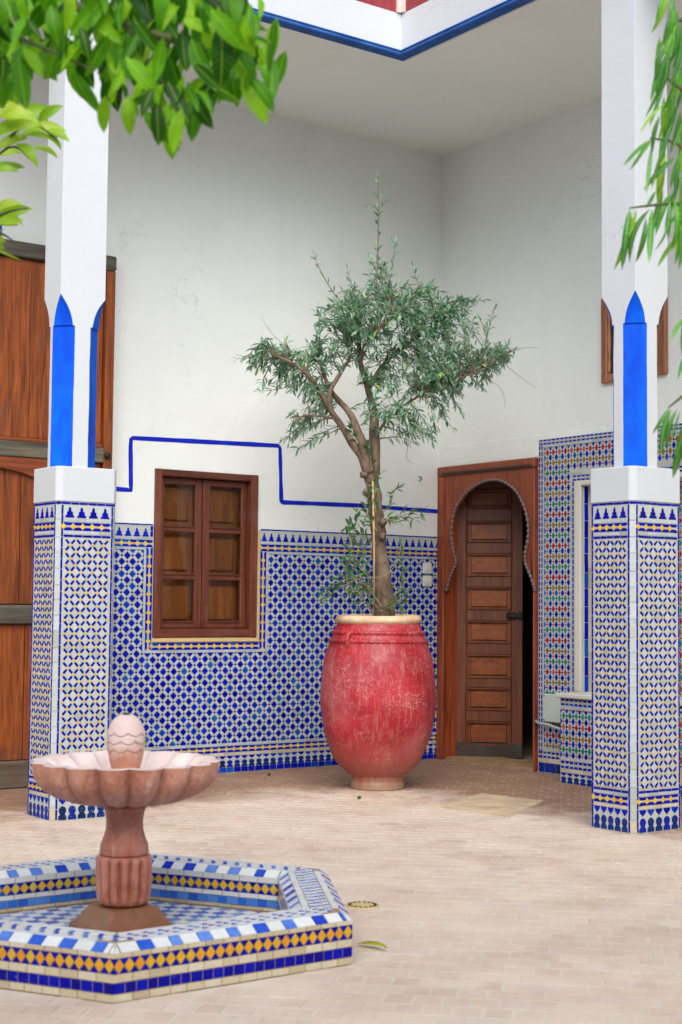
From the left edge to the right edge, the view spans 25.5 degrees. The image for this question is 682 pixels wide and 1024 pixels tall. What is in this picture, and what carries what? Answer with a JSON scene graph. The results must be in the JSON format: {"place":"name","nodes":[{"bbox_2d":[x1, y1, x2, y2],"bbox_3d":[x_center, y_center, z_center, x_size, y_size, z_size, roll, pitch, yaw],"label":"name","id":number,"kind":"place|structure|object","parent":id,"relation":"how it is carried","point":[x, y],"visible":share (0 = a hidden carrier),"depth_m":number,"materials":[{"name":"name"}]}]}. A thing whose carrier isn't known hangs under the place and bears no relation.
{"place":"outdoors","nodes":[
{"label":"outdoors","id":0,"kind":"place"},
{"bbox_2d":[0,737,681,1023],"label":"courtyard floor","id":1,"kind":"structure","parent":0,"point":[500,895],"depth_m":5.30,"materials":[{"name":"stone"}]},
{"bbox_2d":[0,100,69,260],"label":"lime shrub","id":2,"kind":"object","parent":1,"relation":"on","point":[18,117],"visible":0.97,"depth_m":3.89,"materials":[{"name":"green plant"}]},
{"bbox_2d":[27,0,116,820],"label":"tiled pillar","id":3,"kind":"structure","parent":1,"relation":"on","point":[72,604],"depth_m":7.08,"materials":[{"name":"tile"}]},
{"bbox_2d":[0,0,287,159],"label":"broadleaf tree","id":4,"kind":"object","parent":1,"relation":"on","point":[221,52],"visible":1,"depth_m":2.83,"materials":[{"name":"green plant"}]},
{"bbox_2d":[0,853,351,1003],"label":"fountain basin","id":5,"kind":"object","parent":1,"relation":"on","point":[233,921],"visible":0.9,"depth_m":4.09,"materials":[{"name":"multicoloured tile"}]},
{"bbox_2d":[31,712,219,933],"bbox_3d":[-0.650,0.933,4.520,0.562,0.657,0.562,3,-4,-36],"label":"stone fountain","id":6,"kind":"object","parent":5,"relation":"on","point":[125,779],"visible":1,"depth_m":4.44,"materials":[{"name":"pink stone"}]},
{"bbox_2d":[0,72,467,772],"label":"window wall","id":7,"kind":"structure","parent":1,"relation":"on","point":[226,226],"depth_m":9.19,"materials":[{"name":"white paint"}]},
{"bbox_2d":[0,239,116,789],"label":"wooden gate","id":8,"kind":"structure","parent":7,"relation":"attached to","point":[25,329],"depth_m":8.23,"materials":[{"name":"brown wood"}]},
{"bbox_2d":[152,468,258,637],"bbox_3d":[-0.885,0.258,9.062,0.708,0.984,0.322,3,-4,-36],"label":"wooden window","id":9,"kind":"structure","parent":7,"relation":"attached to","point":[205,556],"depth_m":8.99,"materials":[{"name":"brown wood"}]},
{"bbox_2d":[423,576,431,586],"bbox_3d":[0.570,0.456,9.921,0.074,0.072,0.019,3,-4,-36],"label":"light switch","id":10,"kind":"object","parent":7,"relation":"attached to","point":[427,581],"visible":1,"depth_m":9.91,"materials":[{"name":"beige plastic"}]},
{"bbox_2d":[423,563,431,573],"bbox_3d":[0.570,0.371,9.925,0.074,0.072,0.019,3,-4,-36],"label":"light switch","id":11,"kind":"object","parent":7,"relation":"attached to","point":[427,568],"visible":1,"depth_m":9.92,"materials":[{"name":"beige plastic"}]},
{"bbox_2d":[345,901,378,908],"bbox_3d":[0.072,1.314,5.027,0.116,0.009,0.116,3,-4,-36],"label":"floor drain","id":12,"kind":"object","parent":1,"relation":"in","point":[363,905],"visible":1,"depth_m":5.01,"materials":[{"name":"metal"}]},
{"bbox_2d":[357,941,386,947],"bbox_3d":[0.090,1.264,4.397,0.030,0.015,0.120,4,-5,-44],"label":"fallen leaf","id":13,"kind":"object","parent":1,"relation":"on","point":[375,943],"visible":1,"depth_m":4.40,"materials":[{"name":"yellow plant"}]},
{"bbox_2d":[320,614,435,790],"bbox_3d":[0.203,1.043,8.307,0.641,0.957,0.643,2,-4,-36],"label":"clay pot","id":14,"kind":"object","parent":1,"relation":"on","point":[378,697],"visible":1,"depth_m":8.07,"materials":[{"name":"ceramic"}]},
{"bbox_2d":[372,481,374,615],"bbox_3d":[0.180,0.205,8.238,0.018,0.745,0.061,0,-4,16],"label":"cane stake","id":15,"kind":"object","parent":14,"relation":"in","point":[373,522],"visible":0.79,"depth_m":8.23,"materials":[{"name":"brown wood"}]},
{"bbox_2d":[233,170,539,615],"bbox_3d":[0.244,-0.654,8.303,1.686,2.462,0.672,1,-4,-1],"label":"olive tree","id":16,"kind":"object","parent":14,"relation":"in","point":[436,378],"visible":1,"depth_m":8.27,"materials":[{"name":"green plant"}]},
{"bbox_2d":[441,70,681,771],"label":"door wall","id":17,"kind":"structure","parent":1,"relation":"on","point":[522,228],"depth_m":9.42,"materials":[{"name":"white paint"}]},
{"bbox_2d":[9,0,681,155],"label":"gallery","id":18,"kind":"object","parent":17,"relation":"attached to","point":[441,77],"visible":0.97,"depth_m":8.48,"materials":[{"name":"paint"}]},
{"bbox_2d":[436,458,538,771],"bbox_3d":[1.093,0.653,9.723,0.473,1.922,0.949,3,-4,-36],"label":"arched door","id":19,"kind":"structure","parent":17,"relation":"attached to","point":[480,552],"depth_m":9.94,"materials":[{"name":"brown wood"}]},
{"bbox_2d":[456,481,522,757],"bbox_3d":[0.979,0.673,9.967,0.455,1.890,0.077,0,-4,8],"label":"door leaf","id":20,"kind":"structure","parent":19,"relation":"in","point":[490,532],"depth_m":9.96,"materials":[{"name":"brown wood"}]},
{"bbox_2d":[601,297,667,383],"bbox_3d":[1.686,-1.018,8.684,0.035,0.504,0.500,3,-4,-36],"label":"window","id":21,"kind":"structure","parent":17,"relation":"attached to","point":[607,330],"depth_m":8.82,"materials":[{"name":"brown wood"}]},
{"bbox_2d":[538,423,681,796],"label":"wall fountain","id":22,"kind":"object","parent":1,"relation":"on","point":[567,464],"depth_m":9.01,"materials":[{"name":"tile"}]},
{"bbox_2d":[535,720,559,730],"bbox_3d":[1.257,1.293,9.048,0.080,0.072,0.327,3,-4,-36],"label":"conduit pipe","id":23,"kind":"object","parent":22,"relation":"attached to","point":[547,724],"visible":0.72,"depth_m":9.01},
{"bbox_2d":[543,694,559,722],"bbox_3d":[1.294,1.178,9.024,0.050,0.166,0.201,3,-4,-36],"label":"meter box","id":24,"kind":"object","parent":22,"relation":"attached to","point":[551,707],"visible":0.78,"depth_m":9.03,"materials":[{"name":"white plastic"}]},
{"bbox_2d":[590,0,680,833],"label":"tiled pillar","id":25,"kind":"structure","parent":1,"relation":"on","point":[635,503],"depth_m":6.87,"materials":[{"name":"tile"}]},
{"bbox_2d":[614,0,681,477],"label":"narrow leaved tree","id":26,"kind":"object","parent":1,"relation":"on","point":[672,36],"visible":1,"depth_m":3.62,"materials":[{"name":"green plant"}]}
]}

